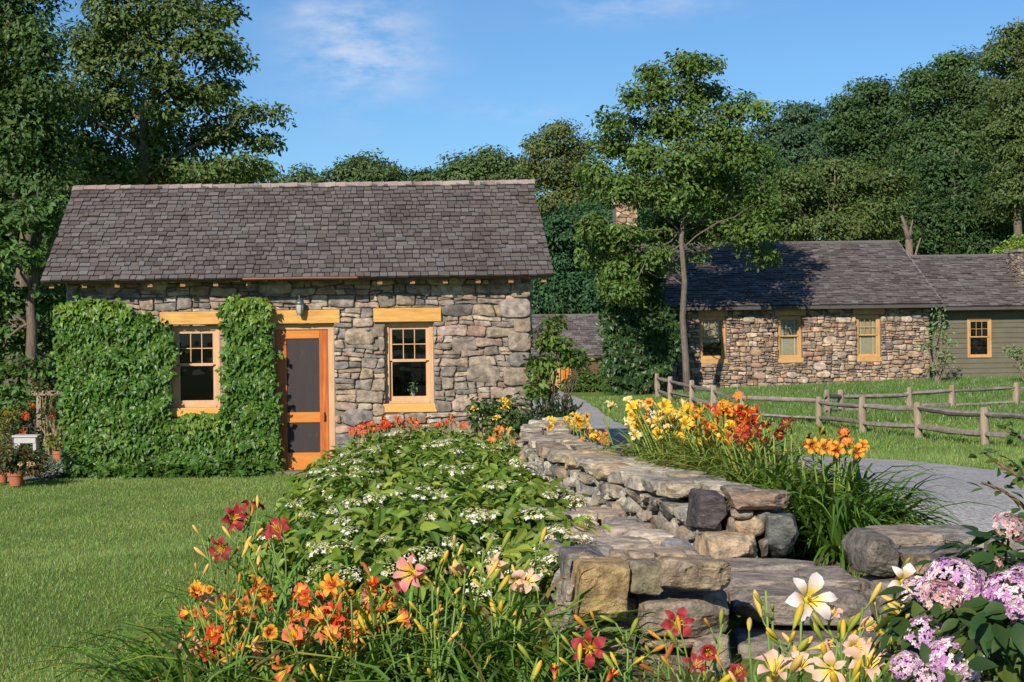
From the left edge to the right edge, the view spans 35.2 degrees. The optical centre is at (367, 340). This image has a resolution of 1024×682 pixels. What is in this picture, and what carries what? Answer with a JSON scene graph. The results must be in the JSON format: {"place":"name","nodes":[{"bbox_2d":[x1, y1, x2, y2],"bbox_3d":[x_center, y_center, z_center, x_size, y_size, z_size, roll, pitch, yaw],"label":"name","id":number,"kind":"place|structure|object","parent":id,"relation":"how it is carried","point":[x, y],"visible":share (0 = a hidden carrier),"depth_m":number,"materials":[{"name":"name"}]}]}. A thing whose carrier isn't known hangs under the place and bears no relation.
{"place":"outdoors","nodes":[
{"label":"outdoors","id":0,"kind":"place"},
{"bbox_2d":[7,467,64,481],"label":"gravel path","id":1,"kind":"structure","parent":0,"point":[27,477],"depth_m":22.78,"materials":[{"name":"grey gravel"}]},
{"bbox_2d":[52,451,60,461],"bbox_3d":[-4.680,1.742,24.200,0.197,0.161,0.197,-1,0,0],"label":"flower pot","id":2,"kind":"object","parent":1,"relation":"on","point":[56,455],"visible":0.48,"depth_m":24.12,"materials":[{"name":"ceramic"}]},
{"bbox_2d":[42,429,66,452],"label":"potted plant","id":3,"kind":"object","parent":2,"relation":"in","point":[52,441],"visible":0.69,"depth_m":24.19,"materials":[{"name":"green plant"}]},
{"bbox_2d":[0,375,1023,681],"bbox_3d":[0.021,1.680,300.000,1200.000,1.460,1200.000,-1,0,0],"label":"lawn","id":4,"kind":"structure","parent":0,"point":[742,621],"depth_m":12.54,"materials":[{"name":"green plant"}]},
{"bbox_2d":[0,470,7,482],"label":"flower pot","id":5,"kind":"object","parent":4,"relation":"on","point":[3,479],"visible":0.76,"depth_m":21.84,"materials":[{"name":"ceramic"}]},
{"bbox_2d":[0,404,23,470],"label":"potted plant","id":6,"kind":"object","parent":5,"relation":"in","point":[7,418],"visible":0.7,"depth_m":21.87,"materials":[{"name":"green plant"}]},
{"bbox_2d":[7,472,23,485],"bbox_3d":[-4.753,1.861,21.600,0.242,0.180,0.242,-1,0,0],"label":"flower pot","id":7,"kind":"object","parent":4,"relation":"on","point":[15,479],"visible":0.96,"depth_m":21.52,"materials":[{"name":"ceramic"}]},
{"bbox_2d":[0,442,49,478],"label":"potted plant","id":8,"kind":"object","parent":7,"relation":"in","point":[17,460],"visible":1,"depth_m":21.50,"materials":[{"name":"green plant"}]},
{"bbox_2d":[12,434,40,457],"bbox_3d":[-5.688,1.777,26.665,0.424,0.428,0.330,-1,0,0],"label":"garden bench","id":9,"kind":"object","parent":4,"relation":"on","point":[27,438],"visible":0.71,"depth_m":26.52,"materials":[{"name":"white paint"}]},
{"bbox_2d":[0,398,64,454],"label":"shrub","id":10,"kind":"object","parent":4,"relation":"on","point":[27,420],"visible":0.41,"depth_m":27.45,"materials":[{"name":"green plant"}]},
{"bbox_2d":[0,192,68,433],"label":"tree","id":11,"kind":"object","parent":4,"relation":"on","point":[33,217],"visible":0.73,"depth_m":32.85,"materials":[{"name":"green plant"}]},
{"bbox_2d":[25,451,63,481],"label":"shrub","id":12,"kind":"object","parent":4,"relation":"on","point":[52,467],"visible":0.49,"depth_m":22.40,"materials":[{"name":"green plant"}]},
{"bbox_2d":[0,0,91,421],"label":"tree","id":13,"kind":"object","parent":4,"relation":"on","point":[30,145],"visible":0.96,"depth_m":39.48,"materials":[{"name":"green plant"}]},
{"bbox_2d":[31,390,61,449],"bbox_3d":[-5.520,1.450,28.500,0.917,1.138,0.100,-1,0,0],"label":"garden arbor","id":14,"kind":"object","parent":4,"relation":"on","point":[38,406],"visible":0.26,"depth_m":28.46,"materials":[{"name":"brown wood"}]},
{"bbox_2d":[31,378,65,464],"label":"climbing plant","id":15,"kind":"object","parent":4,"relation":"on","point":[50,408],"visible":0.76,"depth_m":24.94,"materials":[{"name":"green plant"}]},
{"bbox_2d":[0,151,278,398],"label":"tree","id":16,"kind":"object","parent":4,"relation":"on","point":[47,321],"visible":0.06,"depth_m":57.02,"materials":[{"name":"green plant"}]},
{"bbox_2d":[0,472,308,681],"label":"lawn grass","id":17,"kind":"structure","parent":4,"relation":"on","point":[139,546],"depth_m":15.14,"materials":[{"name":"green plant"}]},
{"bbox_2d":[37,0,296,186],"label":"tree","id":18,"kind":"object","parent":4,"relation":"on","point":[110,104],"visible":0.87,"depth_m":45.55,"materials":[{"name":"green plant"}]},
{"bbox_2d":[1,544,383,681],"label":"daylily clump","id":19,"kind":"object","parent":4,"relation":"on","point":[160,668],"visible":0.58,"depth_m":6.37,"materials":[{"name":"green plant"}]},
{"bbox_2d":[40,179,553,473],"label":"stone cottage","id":20,"kind":"structure","parent":4,"relation":"on","point":[381,296],"depth_m":23.37,"materials":[{"name":"grey stone"}]},
{"bbox_2d":[49,291,285,478],"bbox_3d":[-2.883,0.768,22.862,3.463,3.034,0.984,-1,0,0],"label":"climbing ivy","id":21,"kind":"object","parent":20,"relation":"attached to","point":[119,429],"visible":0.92,"depth_m":23.06,"materials":[{"name":"green plant"}]},
{"bbox_2d":[171,326,219,416],"bbox_3d":[-2.508,0.440,23.620,0.779,1.314,0.710,-1,0,0],"label":"window","id":22,"kind":"structure","parent":20,"relation":"in","point":[197,384],"depth_m":23.97,"materials":[{"name":"brown wood"}]},
{"bbox_2d":[275,330,328,469],"bbox_3d":[-0.961,0.857,23.369,0.765,2.040,0.082,-1,0,0],"label":"door","id":23,"kind":"structure","parent":20,"relation":"in","point":[302,373],"depth_m":23.39,"materials":[{"name":"orange wood"}]},
{"bbox_2d":[383,322,436,411],"bbox_3d":[0.603,0.378,23.620,0.787,1.314,0.710,-1,0,0],"label":"window","id":24,"kind":"structure","parent":20,"relation":"in","point":[408,345],"depth_m":23.43,"materials":[{"name":"brown wood"}]},
{"bbox_2d":[407,381,417,395],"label":"potted sprig","id":25,"kind":"object","parent":20,"relation":"in","point":[412,393],"visible":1,"depth_m":23.50,"materials":[{"name":"green plant"}]},
{"bbox_2d":[265,162,331,183],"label":"tree","id":26,"kind":"object","parent":4,"relation":"on","point":[303,175],"visible":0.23,"depth_m":111.23,"materials":[{"name":"green plant"}]},
{"bbox_2d":[318,148,409,181],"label":"tree","id":27,"kind":"object","parent":4,"relation":"on","point":[362,168],"visible":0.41,"depth_m":110.87,"materials":[{"name":"green plant"}]},
{"bbox_2d":[400,166,458,181],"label":"tree","id":28,"kind":"object","parent":4,"relation":"on","point":[424,174],"visible":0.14,"depth_m":115.06,"materials":[{"name":"green plant"}]},
{"bbox_2d":[431,144,544,198],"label":"tree","id":29,"kind":"object","parent":4,"relation":"on","point":[487,163],"visible":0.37,"depth_m":107.33,"materials":[{"name":"green plant"}]},
{"bbox_2d":[460,391,541,445],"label":"shrub","id":30,"kind":"object","parent":4,"relation":"on","point":[488,411],"visible":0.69,"depth_m":21.30,"materials":[{"name":"green plant"}]},
{"bbox_2d":[16,115,1023,347],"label":"forest","id":31,"kind":"object","parent":4,"relation":"on","point":[662,237],"depth_m":131.59,"materials":[{"name":"green plant"}]},
{"bbox_2d":[507,414,536,438],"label":"shrub","id":32,"kind":"object","parent":4,"relation":"on","point":[518,424],"visible":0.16,"depth_m":17.02,"materials":[{"name":"green plant"}]},
{"bbox_2d":[517,390,583,422],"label":"shrub","id":33,"kind":"object","parent":4,"relation":"on","point":[553,407],"visible":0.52,"depth_m":17.97,"materials":[{"name":"green plant"}]},
{"bbox_2d":[515,117,598,313],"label":"tree","id":34,"kind":"object","parent":4,"relation":"on","point":[546,173],"visible":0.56,"depth_m":95.16,"materials":[{"name":"green plant"}]},
{"bbox_2d":[519,314,594,411],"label":"shrub","id":35,"kind":"object","parent":4,"relation":"on","point":[542,388],"visible":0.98,"depth_m":22.85,"materials":[{"name":"green plant"}]},
{"bbox_2d":[370,617,749,681],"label":"soil bed","id":36,"kind":"object","parent":4,"relation":"on","point":[663,677],"visible":0.01,"depth_m":6.62,"materials":[{"name":"brown soil"}]},
{"bbox_2d":[48,495,418,680],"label":"daylily clump","id":37,"kind":"object","parent":36,"relation":"on","point":[237,513],"visible":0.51,"depth_m":7.36,"materials":[{"name":"green plant"}]},
{"bbox_2d":[73,568,527,681],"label":"daylily clump","id":38,"kind":"object","parent":36,"relation":"on","point":[286,672],"visible":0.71,"depth_m":5.97,"materials":[{"name":"green plant"}]},
{"bbox_2d":[235,467,418,595],"bbox_3d":[-0.101,1.541,11.460,1.574,1.266,2.755,-1,0,0],"label":"white hydrangea","id":39,"kind":"object","parent":36,"relation":"on","point":[305,513],"visible":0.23,"depth_m":11.14,"materials":[{"name":"green plant"}]},
{"bbox_2d":[178,562,530,681],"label":"daylily clump","id":40,"kind":"object","parent":36,"relation":"on","point":[197,589],"visible":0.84,"depth_m":6.11,"materials":[{"name":"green plant"}]},
{"bbox_2d":[280,443,443,519],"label":"white hydrangea","id":41,"kind":"object","parent":36,"relation":"on","point":[362,464],"visible":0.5,"depth_m":14.49,"materials":[{"name":"green plant"}]},
{"bbox_2d":[233,483,501,636],"bbox_3d":[0.099,1.285,9.054,1.732,0.934,2.027,-1,0,0],"label":"white hydrangea","id":42,"kind":"object","parent":36,"relation":"on","point":[379,543],"visible":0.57,"depth_m":8.51,"materials":[{"name":"green plant"}]},
{"bbox_2d":[301,414,468,471],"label":"daylily clump","id":43,"kind":"object","parent":36,"relation":"on","point":[368,427],"visible":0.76,"depth_m":20.05,"materials":[{"name":"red plant"}]},
{"bbox_2d":[306,424,518,480],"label":"white hydrangea","id":44,"kind":"object","parent":36,"relation":"on","point":[425,439],"visible":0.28,"depth_m":17.99,"materials":[{"name":"green plant"}]},
{"bbox_2d":[382,438,527,491],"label":"white hydrangea","id":45,"kind":"object","parent":36,"relation":"on","point":[456,455],"visible":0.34,"depth_m":14.52,"materials":[{"name":"green plant"}]},
{"bbox_2d":[239,582,673,681],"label":"daylily clump","id":46,"kind":"object","parent":36,"relation":"on","point":[492,675],"visible":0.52,"depth_m":5.78,"materials":[{"name":"green plant"}]},
{"bbox_2d":[259,527,662,681],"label":"daylily clump","id":47,"kind":"object","parent":36,"relation":"on","point":[514,626],"visible":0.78,"depth_m":6.18,"materials":[{"name":"green plant"}]},
{"bbox_2d":[365,461,590,519],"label":"white hydrangea","id":48,"kind":"object","parent":36,"relation":"on","point":[537,490],"visible":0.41,"depth_m":11.26,"materials":[{"name":"green plant"}]},
{"bbox_2d":[487,425,520,453],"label":"daylily clump","id":49,"kind":"object","parent":36,"relation":"on","point":[500,429],"visible":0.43,"depth_m":17.34,"materials":[{"name":"orange plant"}]},
{"bbox_2d":[399,488,611,631],"bbox_3d":[0.724,1.293,8.844,1.473,0.880,2.548,-1,0,0],"label":"white hydrangea","id":50,"kind":"object","parent":36,"relation":"on","point":[526,527],"visible":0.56,"depth_m":8.49,"materials":[{"name":"green plant"}]},
{"bbox_2d":[531,314,605,388],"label":"garden shed","id":51,"kind":"structure","parent":4,"relation":"on","point":[581,332],"depth_m":76.11,"materials":[{"name":"grey wood"}]},
{"bbox_2d":[561,367,570,388],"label":"door","id":52,"kind":"structure","parent":51,"relation":"in","point":[562,371],"depth_m":75.17,"materials":[{"name":"brown wood"}]},
{"bbox_2d":[556,368,604,392],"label":"shrub","id":53,"kind":"object","parent":4,"relation":"on","point":[585,382],"visible":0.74,"depth_m":56.76,"materials":[{"name":"green plant"}]},
{"bbox_2d":[570,364,595,374],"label":"shrub","id":54,"kind":"object","parent":4,"relation":"on","point":[580,368],"visible":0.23,"depth_m":63.96,"materials":[{"name":"green plant"}]},
{"bbox_2d":[530,202,670,319],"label":"tree","id":55,"kind":"object","parent":4,"relation":"on","point":[568,289],"visible":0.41,"depth_m":84.61,"materials":[{"name":"green plant"}]},
{"bbox_2d":[521,507,732,671],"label":"stone bench wall","id":56,"kind":"structure","parent":4,"relation":"on","point":[643,565],"depth_m":6.67,"materials":[{"name":"grey stone"}]},
{"bbox_2d":[518,417,796,558],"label":"dry stone wall","id":57,"kind":"structure","parent":4,"relation":"on","point":[692,507],"depth_m":9.27,"materials":[{"name":"grey stone"}]},
{"bbox_2d":[570,47,787,393],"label":"hickory tree","id":58,"kind":"object","parent":4,"relation":"on","point":[711,162],"visible":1,"depth_m":48.04,"materials":[{"name":"green plant"}]},
{"bbox_2d":[572,137,794,242],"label":"tree","id":59,"kind":"object","parent":4,"relation":"on","point":[761,165],"visible":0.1,"depth_m":86.69,"materials":[{"name":"green plant"}]},
{"bbox_2d":[750,99,839,240],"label":"tree","id":60,"kind":"object","parent":4,"relation":"on","point":[792,139],"visible":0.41,"depth_m":120.40,"materials":[{"name":"green plant"}]},
{"bbox_2d":[722,558,900,658],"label":"flagstone steps","id":61,"kind":"structure","parent":4,"relation":"on","point":[772,577],"depth_m":7.19,"materials":[{"name":"grey stone"}]},
{"bbox_2d":[609,201,1023,390],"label":"long stone house","id":62,"kind":"structure","parent":4,"relation":"on","point":[813,312],"depth_m":52.24,"materials":[{"name":"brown stone"}]},
{"bbox_2d":[594,250,688,395],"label":"climbing vine","id":63,"kind":"object","parent":62,"relation":"attached to","point":[647,343],"visible":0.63,"depth_m":49.99,"materials":[{"name":"green plant"}]},
{"bbox_2d":[699,316,727,363],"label":"window","id":64,"kind":"structure","parent":62,"relation":"in","point":[712,329],"depth_m":52.17,"materials":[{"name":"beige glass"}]},
{"bbox_2d":[777,316,803,362],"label":"window","id":65,"kind":"structure","parent":62,"relation":"in","point":[789,327],"depth_m":52.12,"materials":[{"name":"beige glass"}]},
{"bbox_2d":[855,315,882,361],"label":"window","id":66,"kind":"structure","parent":62,"relation":"in","point":[867,326],"depth_m":52.12,"materials":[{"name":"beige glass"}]},
{"bbox_2d":[967,318,991,357],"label":"window","id":67,"kind":"structure","parent":62,"relation":"in","point":[979,343],"depth_m":53.08,"materials":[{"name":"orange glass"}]},
{"bbox_2d":[792,541,862,574],"bbox_3d":[2.532,1.183,11.861,1.249,0.590,7.367,-1,0,-7],"label":"soil bed","id":68,"kind":"object","parent":4,"relation":"on","point":[831,561],"visible":0.02,"depth_m":8.80,"materials":[{"name":"brown soil"}]},
{"bbox_2d":[546,413,591,436],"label":"daylily clump","id":69,"kind":"object","parent":68,"relation":"on","point":[566,418],"visible":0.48,"depth_m":15.17,"materials":[{"name":"yellow plant"}]},
{"bbox_2d":[572,400,625,456],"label":"daylily clump","id":70,"kind":"object","parent":68,"relation":"on","point":[609,404],"visible":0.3,"depth_m":12.30,"materials":[{"name":"green plant"}]},
{"bbox_2d":[569,412,630,456],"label":"daylily clump","id":71,"kind":"object","parent":68,"relation":"on","point":[592,435],"visible":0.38,"depth_m":13.76,"materials":[{"name":"yellow plant"}]},
{"bbox_2d":[584,396,786,467],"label":"daylily clump","id":72,"kind":"object","parent":68,"relation":"on","point":[639,421],"visible":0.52,"depth_m":11.10,"materials":[{"name":"yellow plant"}]},
{"bbox_2d":[626,398,827,479],"bbox_3d":[2.335,0.728,10.478,1.463,0.718,1.784,-1,0,0],"label":"daylily clump","id":73,"kind":"object","parent":68,"relation":"on","point":[704,436],"visible":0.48,"depth_m":10.36,"materials":[{"name":"green plant"}]},
{"bbox_2d":[668,391,836,490],"bbox_3d":[2.439,0.756,9.947,1.423,0.867,1.854,-1,0,0],"label":"daylily clump","id":74,"kind":"object","parent":68,"relation":"on","point":[746,419],"visible":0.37,"depth_m":10.04,"materials":[{"name":"green plant"}]},
{"bbox_2d":[662,416,915,560],"bbox_3d":[2.462,0.853,9.538,1.524,0.817,1.694,-1,0,0],"label":"daylily clump","id":75,"kind":"object","parent":68,"relation":"on","point":[745,431],"visible":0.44,"depth_m":9.55,"materials":[{"name":"green plant"}]},
{"bbox_2d":[702,426,1006,569],"bbox_3d":[2.781,0.939,9.191,1.860,0.890,1.948,-1,0,0],"label":"daylily clump","id":76,"kind":"object","parent":68,"relation":"on","point":[839,526],"visible":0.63,"depth_m":9.07,"materials":[{"name":"green plant"}]},
{"bbox_2d":[739,155,922,241],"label":"tree","id":77,"kind":"object","parent":4,"relation":"on","point":[848,214],"visible":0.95,"depth_m":69.48,"materials":[{"name":"green plant"}]},
{"bbox_2d":[654,373,1023,445],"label":"split rail fence","id":78,"kind":"object","parent":4,"relation":"on","point":[984,433],"visible":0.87,"depth_m":30.93,"materials":[{"name":"brown wood"}]},
{"bbox_2d":[662,374,1023,422],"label":"meadow grass","id":79,"kind":"structure","parent":4,"relation":"on","point":[815,390],"depth_m":43.58,"materials":[{"name":"green plant"}]},
{"bbox_2d":[806,73,924,239],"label":"tree","id":80,"kind":"object","parent":4,"relation":"on","point":[852,126],"visible":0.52,"depth_m":97.02,"materials":[{"name":"green plant"}]},
{"bbox_2d":[779,448,1023,610],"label":"verge grass","id":81,"kind":"structure","parent":4,"relation":"on","point":[947,457],"depth_m":20.61,"materials":[{"name":"green plant"}]},
{"bbox_2d":[900,215,920,254],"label":"dead tree","id":82,"kind":"object","parent":4,"relation":"on","point":[908,242],"visible":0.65,"depth_m":67.93,"materials":[{"name":"brown wood"}]},
{"bbox_2d":[824,382,1023,412],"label":"split rail fence","id":83,"kind":"object","parent":4,"relation":"on","point":[910,393],"visible":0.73,"depth_m":38.10,"materials":[{"name":"brown wood"}]},
{"bbox_2d":[841,524,1023,607],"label":"short stone wall","id":84,"kind":"structure","parent":4,"relation":"on","point":[874,554],"depth_m":7.39,"materials":[{"name":"grey stone"}]},
{"bbox_2d":[912,305,958,381],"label":"sapling","id":85,"kind":"object","parent":4,"relation":"on","point":[936,367],"visible":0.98,"depth_m":49.48,"materials":[{"name":"green plant"}]},
{"bbox_2d":[877,44,1001,194],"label":"tree","id":86,"kind":"object","parent":4,"relation":"on","point":[938,126],"visible":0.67,"depth_m":91.14,"materials":[{"name":"green plant"}]},
{"bbox_2d":[870,149,1023,254],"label":"tree","id":87,"kind":"object","parent":4,"relation":"on","point":[954,176],"visible":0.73,"depth_m":83.05,"materials":[{"name":"green plant"}]},
{"bbox_2d":[959,16,1023,248],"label":"tree","id":88,"kind":"object","parent":4,"relation":"on","point":[1003,134],"visible":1,"depth_m":79.68,"materials":[{"name":"green plant"}]},
{"bbox_2d":[984,232,1023,253],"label":"shrub","id":89,"kind":"object","parent":4,"relation":"on","point":[1016,243],"visible":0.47,"depth_m":65.90,"materials":[{"name":"green plant"}]},
{"bbox_2d":[1002,344,1023,380],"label":"sapling","id":90,"kind":"object","parent":4,"relation":"on","point":[1015,352],"visible":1,"depth_m":48.05,"materials":[{"name":"green plant"}]},
{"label":"soil bed","id":91,"kind":"structure","parent":4,"relation":"on","visible":0},
{"bbox_2d":[462,607,778,681],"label":"daylily clump","id":92,"kind":"object","parent":91,"relation":"on","point":[708,652],"visible":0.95,"depth_m":5.50,"materials":[{"name":"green plant"}]},
{"bbox_2d":[727,557,922,681],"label":"daylily clump","id":93,"kind":"object","parent":91,"relation":"on","point":[815,584],"visible":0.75,"depth_m":4.47,"materials":[{"name":"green plant"}]},
{"bbox_2d":[868,511,1023,681],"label":"pink hydrangea","id":94,"kind":"object","parent":91,"relation":"on","point":[954,613],"visible":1,"depth_m":3.96,"materials":[{"name":"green plant"}]},
{"bbox_2d":[967,421,1023,518],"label":"arching shrub","id":95,"kind":"object","parent":91,"relation":"on","point":[1018,480],"visible":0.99,"depth_m":5.41,"materials":[{"name":"green plant"}]},
{"bbox_2d":[4,0,1023,305],"label":"sky","id":96,"kind":"structure","parent":0,"point":[415,82],"materials":[{"name":"blue"}]},
{"bbox_2d":[533,390,1023,533],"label":"driveway","id":97,"kind":"structure","parent":0,"point":[979,516],"depth_m":15.46,"materials":[{"name":"grey asphalt"}]},
{"bbox_2d":[578,387,1023,456],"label":"lawn grass","id":98,"kind":"structure","parent":0,"point":[910,437],"depth_m":30.30,"materials":[{"name":"green plant"}]},
{"bbox_2d":[729,595,931,681],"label":"daylily clump","id":99,"kind":"object","parent":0,"point":[796,665],"visible":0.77,"depth_m":4.12,"materials":[{"name":"beige plant"}]}
]}

